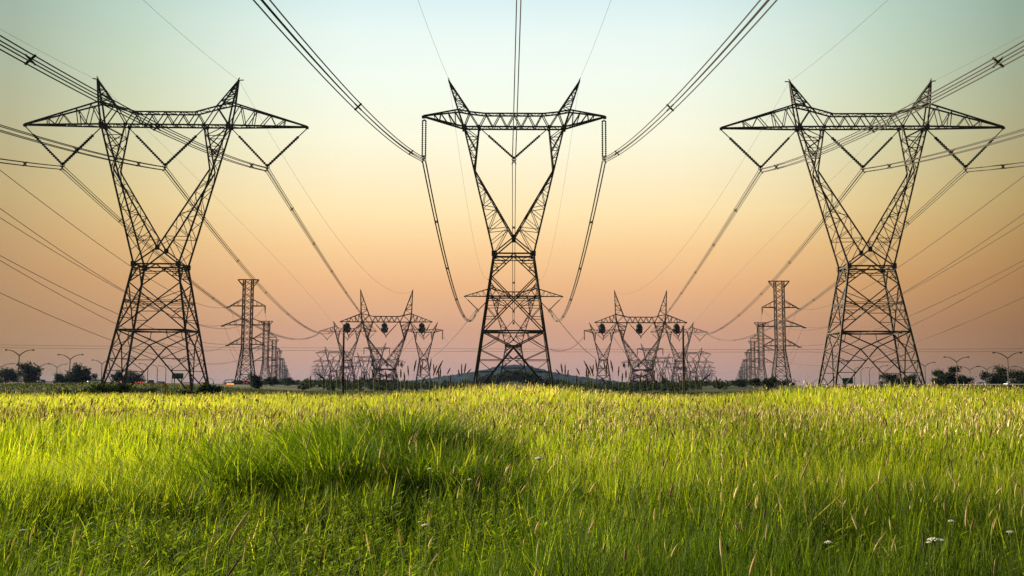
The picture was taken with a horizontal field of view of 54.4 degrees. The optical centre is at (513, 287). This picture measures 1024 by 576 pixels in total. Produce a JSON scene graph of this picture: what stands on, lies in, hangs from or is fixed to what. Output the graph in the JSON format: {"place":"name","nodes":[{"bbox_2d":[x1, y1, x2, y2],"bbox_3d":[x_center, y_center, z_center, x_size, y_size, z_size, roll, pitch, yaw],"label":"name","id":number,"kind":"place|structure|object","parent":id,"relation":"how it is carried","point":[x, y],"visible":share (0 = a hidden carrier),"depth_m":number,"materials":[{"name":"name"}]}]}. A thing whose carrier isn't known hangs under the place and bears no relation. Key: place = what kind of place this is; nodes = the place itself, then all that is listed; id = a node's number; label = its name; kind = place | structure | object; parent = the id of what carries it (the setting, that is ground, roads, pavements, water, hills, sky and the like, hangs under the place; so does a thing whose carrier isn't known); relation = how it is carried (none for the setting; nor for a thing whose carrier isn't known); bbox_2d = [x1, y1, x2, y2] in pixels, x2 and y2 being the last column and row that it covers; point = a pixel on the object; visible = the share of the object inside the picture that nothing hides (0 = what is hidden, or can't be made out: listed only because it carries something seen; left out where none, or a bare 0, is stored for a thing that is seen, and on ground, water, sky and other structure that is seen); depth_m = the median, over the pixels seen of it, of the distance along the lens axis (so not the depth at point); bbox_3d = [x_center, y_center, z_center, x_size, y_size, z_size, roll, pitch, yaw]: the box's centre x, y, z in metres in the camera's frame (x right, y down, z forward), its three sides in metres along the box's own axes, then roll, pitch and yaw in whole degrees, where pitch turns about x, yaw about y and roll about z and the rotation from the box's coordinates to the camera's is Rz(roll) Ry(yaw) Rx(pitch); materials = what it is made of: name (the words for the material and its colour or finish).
{"place":"outdoors","nodes":[
{"label":"outdoors","id":0,"kind":"place"},
{"bbox_2d":[0,380,1023,575],"bbox_3d":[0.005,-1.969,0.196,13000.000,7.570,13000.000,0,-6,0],"label":"ground","id":1,"kind":"structure","parent":0,"point":[511,382],"depth_m":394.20,"materials":[{"name":"green plant"}]},
{"bbox_2d":[0,367,23,382],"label":"broadleaf tree","id":2,"kind":"object","parent":1,"relation":"on","point":[7,373],"visible":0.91,"depth_m":437.16,"materials":[{"name":"green plant"}]},
{"bbox_2d":[15,360,43,382],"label":"broadleaf tree","id":3,"kind":"object","parent":1,"relation":"on","point":[32,373],"visible":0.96,"depth_m":446.23,"materials":[{"name":"green plant"}]},
{"bbox_2d":[52,372,67,382],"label":"broadleaf tree","id":4,"kind":"object","parent":1,"relation":"on","point":[60,378],"visible":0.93,"depth_m":446.36,"materials":[{"name":"green plant"}]},
{"bbox_2d":[55,388,99,395],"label":"bush","id":5,"kind":"object","parent":1,"relation":"on","point":[88,390],"visible":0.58,"depth_m":148.75,"materials":[{"name":"green plant"}]},
{"bbox_2d":[64,362,92,382],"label":"broadleaf tree","id":6,"kind":"object","parent":1,"relation":"on","point":[76,375],"visible":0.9,"depth_m":452.77,"materials":[{"name":"green plant"}]},
{"bbox_2d":[79,368,98,382],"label":"broadleaf tree","id":7,"kind":"object","parent":1,"relation":"on","point":[93,376],"visible":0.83,"depth_m":457.11,"materials":[{"name":"green plant"}]},
{"bbox_2d":[86,381,130,394],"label":"bush","id":8,"kind":"object","parent":1,"relation":"on","point":[119,387],"visible":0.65,"depth_m":170.54,"materials":[{"name":"green plant"}]},
{"bbox_2d":[110,369,120,382],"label":"broadleaf tree","id":9,"kind":"object","parent":1,"relation":"on","point":[113,376],"visible":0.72,"depth_m":556.42,"materials":[{"name":"green plant"}]},
{"bbox_2d":[107,384,143,393],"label":"bush","id":10,"kind":"object","parent":1,"relation":"on","point":[134,390],"visible":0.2,"depth_m":177.07,"materials":[{"name":"green plant"}]},
{"bbox_2d":[126,369,145,381],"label":"broadleaf tree","id":11,"kind":"object","parent":1,"relation":"on","point":[134,376],"visible":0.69,"depth_m":556.73,"materials":[{"name":"green plant"}]},
{"bbox_2d":[23,76,308,390],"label":"transmission tower","id":12,"kind":"structure","parent":1,"relation":"on","point":[228,125],"depth_m":183.01,"materials":[{"name":"metal"}]},
{"bbox_2d":[0,158,63,169],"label":"conductor bundle","id":13,"kind":"object","parent":12,"relation":"hanging from","point":[24,164],"visible":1,"depth_m":165.75,"materials":[{"name":"grey metal"}]},
{"bbox_2d":[0,124,164,169],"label":"conductor bundle","id":14,"kind":"object","parent":12,"relation":"hanging from","point":[77,151],"visible":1,"depth_m":134.94,"materials":[{"name":"grey metal"}]},
{"bbox_2d":[0,35,267,170],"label":"conductor bundle","id":15,"kind":"object","parent":12,"relation":"attached to","point":[30,59],"visible":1,"depth_m":87.75,"materials":[{"name":"grey metal"}]},
{"bbox_2d":[61,166,318,339],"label":"conductor bundle","id":16,"kind":"object","parent":12,"relation":"hanging from","point":[119,221],"visible":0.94,"depth_m":253.92,"materials":[{"name":"grey metal"}]},
{"bbox_2d":[164,168,335,333],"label":"conductor bundle","id":17,"kind":"object","parent":12,"relation":"hanging from","point":[238,260],"visible":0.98,"depth_m":254.49,"materials":[{"name":"grey metal"}]},
{"bbox_2d":[266,168,376,330],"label":"conductor bundle","id":18,"kind":"object","parent":12,"relation":"hanging from","point":[313,244],"visible":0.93,"depth_m":248.35,"materials":[{"name":"grey metal"}]},
{"bbox_2d":[174,389,210,394],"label":"bush","id":19,"kind":"object","parent":1,"relation":"on","point":[190,392],"visible":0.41,"depth_m":158.06,"materials":[{"name":"green plant"}]},
{"bbox_2d":[196,382,224,393],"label":"bush","id":20,"kind":"object","parent":1,"relation":"on","point":[212,389],"visible":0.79,"depth_m":163.48,"materials":[{"name":"green plant"}]},
{"bbox_2d":[227,511,248,575],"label":"seed stalk","id":21,"kind":"object","parent":1,"relation":"on","point":[239,526],"visible":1,"depth_m":3.53,"materials":[{"name":"beige"}]},
{"bbox_2d":[221,279,270,384],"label":"transmission tower","id":22,"kind":"structure","parent":1,"relation":"on","point":[243,332],"depth_m":421.97,"materials":[{"name":"metal"}]},
{"bbox_2d":[1,218,221,325],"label":"conductor","id":23,"kind":"object","parent":22,"relation":"attached to","point":[82,268],"visible":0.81,"depth_m":113.74,"materials":[{"name":"grey metal"}]},
{"bbox_2d":[0,170,228,307],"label":"conductor","id":24,"kind":"object","parent":22,"relation":"attached to","point":[89,237],"visible":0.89,"depth_m":107.47,"materials":[{"name":"grey metal"}]},
{"bbox_2d":[0,260,228,350],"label":"conductor","id":25,"kind":"object","parent":22,"relation":"hanging from","point":[95,313],"visible":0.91,"depth_m":128.99,"materials":[{"name":"grey metal"}]},
{"bbox_2d":[1,293,258,363],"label":"conductor","id":26,"kind":"object","parent":22,"relation":"attached to","point":[109,339],"visible":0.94,"depth_m":131.24,"materials":[{"name":"grey metal"}]},
{"bbox_2d":[0,208,263,328],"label":"conductor","id":27,"kind":"object","parent":22,"relation":"attached to","point":[110,282],"visible":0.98,"depth_m":113.40,"materials":[{"name":"grey metal"}]},
{"bbox_2d":[0,255,269,343],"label":"conductor","id":28,"kind":"object","parent":22,"relation":"attached to","point":[114,312],"visible":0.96,"depth_m":121.95,"materials":[{"name":"grey metal"}]},
{"bbox_2d":[245,372,266,388],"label":"broadleaf tree","id":29,"kind":"object","parent":1,"relation":"on","point":[256,382],"visible":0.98,"depth_m":327.50,"materials":[{"name":"green plant"}]},
{"bbox_2d":[252,321,279,384],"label":"transmission tower","id":30,"kind":"structure","parent":1,"relation":"on","point":[263,352],"depth_m":693.03,"materials":[{"name":"metal"}]},
{"bbox_2d":[262,376,279,385],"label":"broadleaf tree","id":31,"kind":"object","parent":1,"relation":"on","point":[270,381],"visible":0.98,"depth_m":417.85,"materials":[{"name":"green plant"}]},
{"bbox_2d":[264,339,283,378],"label":"transmission tower","id":32,"kind":"structure","parent":1,"relation":"on","point":[272,365],"depth_m":963.47,"materials":[{"name":"metal"}]},
{"bbox_2d":[270,351,284,378],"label":"transmission tower","id":33,"kind":"structure","parent":1,"relation":"on","point":[279,371],"depth_m":1233.25,"materials":[{"name":"metal"}]},
{"bbox_2d":[281,377,295,385],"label":"broadleaf tree","id":34,"kind":"object","parent":1,"relation":"on","point":[289,381],"visible":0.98,"depth_m":447.35,"materials":[{"name":"green plant"}]},
{"bbox_2d":[300,430,311,536],"bbox_3d":[-1.857,1.910,8.854,0.095,1.277,0.014,0,-6,0],"label":"seed stalk","id":35,"kind":"object","parent":1,"relation":"on","point":[304,473],"visible":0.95,"depth_m":8.88,"materials":[{"name":"beige"}]},
{"bbox_2d":[313,357,340,378],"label":"transmission tower","id":36,"kind":"structure","parent":1,"relation":"on","point":[320,360],"depth_m":1744.87,"materials":[{"name":"grey metal"}]},
{"bbox_2d":[316,347,351,379],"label":"transmission tower","id":37,"kind":"structure","parent":1,"relation":"on","point":[329,361],"depth_m":1317.22,"materials":[{"name":"grey metal"}]},
{"bbox_2d":[341,325,345,393],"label":"utility pole","id":38,"kind":"object","parent":1,"relation":"on","point":[343,352],"visible":0.86,"depth_m":181.46,"materials":[{"name":"brown wood"}]},
{"bbox_2d":[319,322,375,381],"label":"transmission tower","id":39,"kind":"structure","parent":1,"relation":"on","point":[351,358],"depth_m":845.68,"materials":[{"name":"grey metal"}]},
{"bbox_2d":[354,353,374,379],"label":"transmission tower","id":40,"kind":"structure","parent":1,"relation":"on","point":[369,357],"depth_m":1646.12,"materials":[{"name":"grey metal"}]},
{"bbox_2d":[363,343,389,379],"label":"transmission tower","id":41,"kind":"structure","parent":1,"relation":"on","point":[383,348],"depth_m":1297.54,"materials":[{"name":"grey metal"}]},
{"bbox_2d":[340,289,432,388],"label":"transmission tower","id":42,"kind":"structure","parent":1,"relation":"on","point":[421,329],"depth_m":599.90,"materials":[{"name":"metal"}]},
{"bbox_2d":[371,351,404,379],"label":"transmission tower","id":43,"kind":"structure","parent":1,"relation":"on","point":[401,364],"depth_m":1555.35,"materials":[{"name":"grey metal"}]},
{"bbox_2d":[405,322,442,383],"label":"transmission tower","id":44,"kind":"structure","parent":1,"relation":"on","point":[420,360],"depth_m":885.56,"materials":[{"name":"grey metal"}]},
{"bbox_2d":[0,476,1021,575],"bbox_3d":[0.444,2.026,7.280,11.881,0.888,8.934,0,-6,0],"label":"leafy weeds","id":45,"kind":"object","parent":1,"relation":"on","point":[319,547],"visible":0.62,"depth_m":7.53,"materials":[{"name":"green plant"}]},
{"bbox_2d":[0,380,1023,575],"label":"grass seed heads","id":46,"kind":"object","parent":1,"relation":"on","point":[760,413],"depth_m":23.66,"materials":[{"name":"plant"}]},
{"bbox_2d":[231,378,795,391],"bbox_3d":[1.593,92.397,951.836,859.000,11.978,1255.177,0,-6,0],"label":"horizon wood","id":47,"kind":"object","parent":1,"relation":"on","point":[304,384],"visible":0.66,"depth_m":427.24,"materials":[{"name":"green plant"}]},
{"bbox_2d":[464,283,562,386],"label":"transmission tower","id":48,"kind":"structure","parent":1,"relation":"on","point":[516,335],"depth_m":525.86,"materials":[{"name":"grey metal"}]},
{"bbox_2d":[421,78,606,390],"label":"transmission tower","id":49,"kind":"structure","parent":1,"relation":"on","point":[564,127],"depth_m":183.08,"materials":[{"name":"metal"}]},
{"bbox_2d":[253,0,425,161],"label":"conductor bundle","id":50,"kind":"object","parent":49,"relation":"hanging from","point":[301,45],"visible":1,"depth_m":87.21,"materials":[{"name":"grey metal"}]},
{"bbox_2d":[422,158,477,321],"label":"conductor bundle","id":51,"kind":"object","parent":49,"relation":"hanging from","point":[456,298],"visible":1,"depth_m":230.80,"materials":[{"name":"grey metal"}]},
{"bbox_2d":[512,164,515,323],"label":"conductor bundle","id":52,"kind":"object","parent":49,"relation":"hanging from","point":[512,243],"visible":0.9,"depth_m":223.77,"materials":[{"name":"grey metal"}]},
{"bbox_2d":[512,0,520,162],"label":"conductor bundle","id":53,"kind":"object","parent":49,"relation":"attached to","point":[514,128],"visible":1,"depth_m":153.72,"materials":[{"name":"grey metal"}]},
{"bbox_2d":[549,159,605,321],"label":"conductor bundle","id":54,"kind":"object","parent":49,"relation":"hanging from","point":[590,221],"visible":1,"depth_m":230.55,"materials":[{"name":"grey metal"}]},
{"bbox_2d":[602,0,776,161],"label":"conductor bundle","id":55,"kind":"object","parent":49,"relation":"hanging from","point":[742,29],"visible":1,"depth_m":87.01,"materials":[{"name":"grey metal"}]},
{"bbox_2d":[360,369,668,387],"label":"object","id":56,"kind":"object","parent":1,"relation":"on","point":[531,378],"visible":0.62,"depth_m":733.71,"materials":[{"name":"green plant"}]},
{"bbox_2d":[561,364,562,448],"bbox_3d":[0.783,2.338,16.166,0.039,2.227,0.025,0,-6,0],"label":"seed stalk","id":57,"kind":"object","parent":1,"relation":"on","point":[562,404],"visible":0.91,"depth_m":16.21,"materials":[{"name":"beige"}]},
{"bbox_2d":[584,361,590,455],"bbox_3d":[1.140,2.238,15.354,0.116,2.234,0.026,0,-6,0],"label":"seed stalk","id":58,"kind":"object","parent":1,"relation":"on","point":[590,402],"visible":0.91,"depth_m":15.40,"materials":[{"name":"beige"}]},
{"bbox_2d":[590,366,593,446],"bbox_3d":[1.304,2.384,16.573,0.075,2.183,0.027,0,-6,0],"label":"seed stalk","id":59,"kind":"object","parent":1,"relation":"on","point":[593,403],"visible":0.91,"depth_m":16.62,"materials":[{"name":"beige"}]},
{"bbox_2d":[584,323,621,384],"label":"transmission tower","id":60,"kind":"structure","parent":1,"relation":"on","point":[601,360],"depth_m":885.05,"materials":[{"name":"grey metal"}]},
{"bbox_2d":[621,351,656,383],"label":"transmission tower","id":61,"kind":"structure","parent":1,"relation":"on","point":[637,365],"depth_m":1555.34,"materials":[{"name":"grey metal"}]},
{"bbox_2d":[594,290,686,385],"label":"transmission tower","id":62,"kind":"structure","parent":1,"relation":"on","point":[639,328],"depth_m":599.82,"materials":[{"name":"metal"}]},
{"bbox_2d":[637,343,662,379],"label":"transmission tower","id":63,"kind":"structure","parent":1,"relation":"on","point":[645,349],"depth_m":1297.70,"materials":[{"name":"grey metal"}]},
{"bbox_2d":[652,353,672,381],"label":"transmission tower","id":64,"kind":"structure","parent":1,"relation":"on","point":[658,359],"depth_m":1645.32,"materials":[{"name":"grey metal"}]},
{"bbox_2d":[652,323,707,381],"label":"transmission tower","id":65,"kind":"structure","parent":1,"relation":"on","point":[676,361],"depth_m":845.63,"materials":[{"name":"grey metal"}]},
{"bbox_2d":[681,326,684,394],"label":"utility pole","id":66,"kind":"object","parent":1,"relation":"on","point":[683,361],"visible":0.87,"depth_m":181.52,"materials":[{"name":"brown wood"}]},
{"bbox_2d":[676,348,710,380],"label":"transmission tower","id":67,"kind":"structure","parent":1,"relation":"on","point":[694,372],"depth_m":1317.18,"materials":[{"name":"grey metal"}]},
{"bbox_2d":[686,359,713,379],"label":"transmission tower","id":68,"kind":"structure","parent":1,"relation":"on","point":[694,361],"depth_m":1744.85,"materials":[{"name":"grey metal"}]},
{"bbox_2d":[731,377,747,386],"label":"broadleaf tree","id":69,"kind":"object","parent":1,"relation":"on","point":[738,383],"visible":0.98,"depth_m":446.53,"materials":[{"name":"green plant"}]},
{"bbox_2d":[740,352,756,379],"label":"transmission tower","id":70,"kind":"structure","parent":1,"relation":"on","point":[749,377],"depth_m":1234.11,"materials":[{"name":"metal"}]},
{"bbox_2d":[743,341,761,385],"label":"transmission tower","id":71,"kind":"structure","parent":1,"relation":"on","point":[754,364],"depth_m":963.26,"materials":[{"name":"metal"}]},
{"bbox_2d":[748,378,761,386],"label":"broadleaf tree","id":72,"kind":"object","parent":1,"relation":"on","point":[756,381],"visible":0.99,"depth_m":417.24,"materials":[{"name":"green plant"}]},
{"bbox_2d":[747,322,774,380],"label":"transmission tower","id":73,"kind":"structure","parent":1,"relation":"on","point":[763,358],"depth_m":692.97,"materials":[{"name":"metal"}]},
{"bbox_2d":[761,374,778,390],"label":"broadleaf tree","id":74,"kind":"object","parent":1,"relation":"on","point":[770,381],"visible":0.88,"depth_m":327.39,"materials":[{"name":"green plant"}]},
{"bbox_2d":[756,281,805,385],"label":"transmission tower","id":75,"kind":"structure","parent":1,"relation":"on","point":[774,301],"depth_m":422.08,"materials":[{"name":"metal"}]},
{"bbox_2d":[762,214,1023,329],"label":"conductor","id":76,"kind":"object","parent":75,"relation":"attached to","point":[918,283],"visible":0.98,"depth_m":112.41,"materials":[{"name":"grey metal"}]},
{"bbox_2d":[762,260,1023,345],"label":"conductor","id":77,"kind":"object","parent":75,"relation":"attached to","point":[910,315],"visible":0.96,"depth_m":124.14,"materials":[{"name":"grey metal"}]},
{"bbox_2d":[763,297,1023,365],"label":"conductor","id":78,"kind":"object","parent":75,"relation":"attached to","point":[909,344],"visible":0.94,"depth_m":134.13,"materials":[{"name":"grey metal"}]},
{"bbox_2d":[797,176,1023,309],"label":"conductor","id":79,"kind":"object","parent":75,"relation":"attached to","point":[929,245],"visible":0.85,"depth_m":112.29,"materials":[{"name":"grey metal"}]},
{"bbox_2d":[803,223,1022,327],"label":"conductor","id":80,"kind":"object","parent":75,"relation":"attached to","point":[938,274],"visible":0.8,"depth_m":117.14,"materials":[{"name":"grey metal"}]},
{"bbox_2d":[798,459,809,555],"bbox_3d":[2.134,1.847,7.354,0.146,1.165,0.014,0,-6,0],"label":"seed stalk","id":81,"kind":"object","parent":1,"relation":"on","point":[800,493],"visible":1,"depth_m":7.39,"materials":[{"name":"beige"}]},
{"bbox_2d":[719,78,1004,390],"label":"transmission tower","id":82,"kind":"structure","parent":1,"relation":"on","point":[925,128],"depth_m":183.03,"materials":[{"name":"metal"}]},
{"bbox_2d":[651,169,761,331],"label":"conductor bundle","id":83,"kind":"object","parent":82,"relation":"hanging from","point":[736,211],"visible":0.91,"depth_m":251.14,"materials":[{"name":"grey metal"}]},
{"bbox_2d":[691,169,864,334],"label":"conductor bundle","id":84,"kind":"object","parent":82,"relation":"hanging from","point":[761,294],"visible":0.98,"depth_m":252.61,"materials":[{"name":"grey metal"}]},
{"bbox_2d":[709,169,966,340],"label":"conductor bundle","id":85,"kind":"object","parent":82,"relation":"hanging from","point":[906,222],"visible":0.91,"depth_m":251.56,"materials":[{"name":"grey metal"}]},
{"bbox_2d":[759,40,1023,172],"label":"conductor bundle","id":86,"kind":"object","parent":82,"relation":"attached to","point":[998,62],"visible":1,"depth_m":88.38,"materials":[{"name":"grey metal"}]},
{"bbox_2d":[800,265,1023,352],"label":"conductor","id":87,"kind":"object","parent":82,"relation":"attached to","point":[934,314],"visible":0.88,"depth_m":126.54,"materials":[{"name":"grey metal"}]},
{"bbox_2d":[863,128,1023,171],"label":"conductor bundle","id":88,"kind":"object","parent":82,"relation":"hanging from","point":[949,150],"visible":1,"depth_m":135.13,"materials":[{"name":"grey metal"}]},
{"bbox_2d":[964,162,1023,171],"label":"conductor bundle","id":89,"kind":"object","parent":82,"relation":"hanging from","point":[1002,165],"visible":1,"depth_m":166.71,"materials":[{"name":"grey metal"}]},
{"bbox_2d":[875,372,903,385],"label":"broadleaf tree","id":90,"kind":"object","parent":1,"relation":"on","point":[891,378],"visible":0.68,"depth_m":556.72,"materials":[{"name":"green plant"}]},
{"bbox_2d":[905,373,918,384],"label":"broadleaf tree","id":91,"kind":"object","parent":1,"relation":"on","point":[912,377],"visible":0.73,"depth_m":556.61,"materials":[{"name":"green plant"}]},
{"bbox_2d":[931,367,945,385],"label":"broadleaf tree","id":92,"kind":"object","parent":1,"relation":"on","point":[935,373],"visible":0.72,"depth_m":457.12,"materials":[{"name":"green plant"}]},
{"bbox_2d":[934,365,962,385],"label":"broadleaf tree","id":93,"kind":"object","parent":1,"relation":"on","point":[948,378],"visible":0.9,"depth_m":451.26,"materials":[{"name":"green plant"}]},
{"bbox_2d":[958,373,974,385],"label":"broadleaf tree","id":94,"kind":"object","parent":1,"relation":"on","point":[965,380],"visible":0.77,"depth_m":446.29,"materials":[{"name":"green plant"}]},
{"bbox_2d":[976,364,1011,385],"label":"broadleaf tree","id":95,"kind":"object","parent":1,"relation":"on","point":[997,377],"visible":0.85,"depth_m":447.27,"materials":[{"name":"green plant"}]},
{"bbox_2d":[1004,367,1023,385],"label":"broadleaf tree","id":96,"kind":"object","parent":1,"relation":"on","point":[1013,375],"visible":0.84,"depth_m":438.38,"materials":[{"name":"green plant"}]},
{"bbox_2d":[0,0,1023,385],"label":"sky","id":97,"kind":"structure","parent":0,"point":[656,194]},
{"bbox_2d":[400,364,634,384],"bbox_3d":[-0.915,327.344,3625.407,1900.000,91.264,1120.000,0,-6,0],"label":"hill","id":98,"kind":"structure","parent":0,"point":[469,376],"depth_m":3359.53,"materials":[{"name":"green plant"}]},
{"bbox_2d":[63,348,1023,351],"bbox_3d":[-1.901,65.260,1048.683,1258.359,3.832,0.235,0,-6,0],"label":"conductor","id":99,"kind":"object","parent":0,"point":[498,351],"visible":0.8,"depth_m":1048.53,"materials":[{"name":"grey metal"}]},
{"bbox_3d":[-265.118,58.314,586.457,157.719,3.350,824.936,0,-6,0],"label":"highway","id":100,"kind":"structure","parent":0,"visible":0},
{"bbox_2d":[0,381,284,384],"bbox_3d":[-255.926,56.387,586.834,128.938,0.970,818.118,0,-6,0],"label":"guard rail","id":101,"kind":"object","parent":100,"relation":"on","point":[80,382],"visible":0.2,"depth_m":413.46,"materials":[{"name":"grey"}]},
{"bbox_3d":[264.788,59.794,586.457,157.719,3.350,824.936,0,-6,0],"label":"highway","id":102,"kind":"structure","parent":0,"visible":0},
{"bbox_2d":[808,384,1023,385],"bbox_3d":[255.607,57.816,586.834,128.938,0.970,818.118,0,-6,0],"label":"guard rail","id":103,"kind":"object","parent":102,"relation":"on","point":[946,384],"visible":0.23,"depth_m":425.96,"materials":[{"name":"grey"}]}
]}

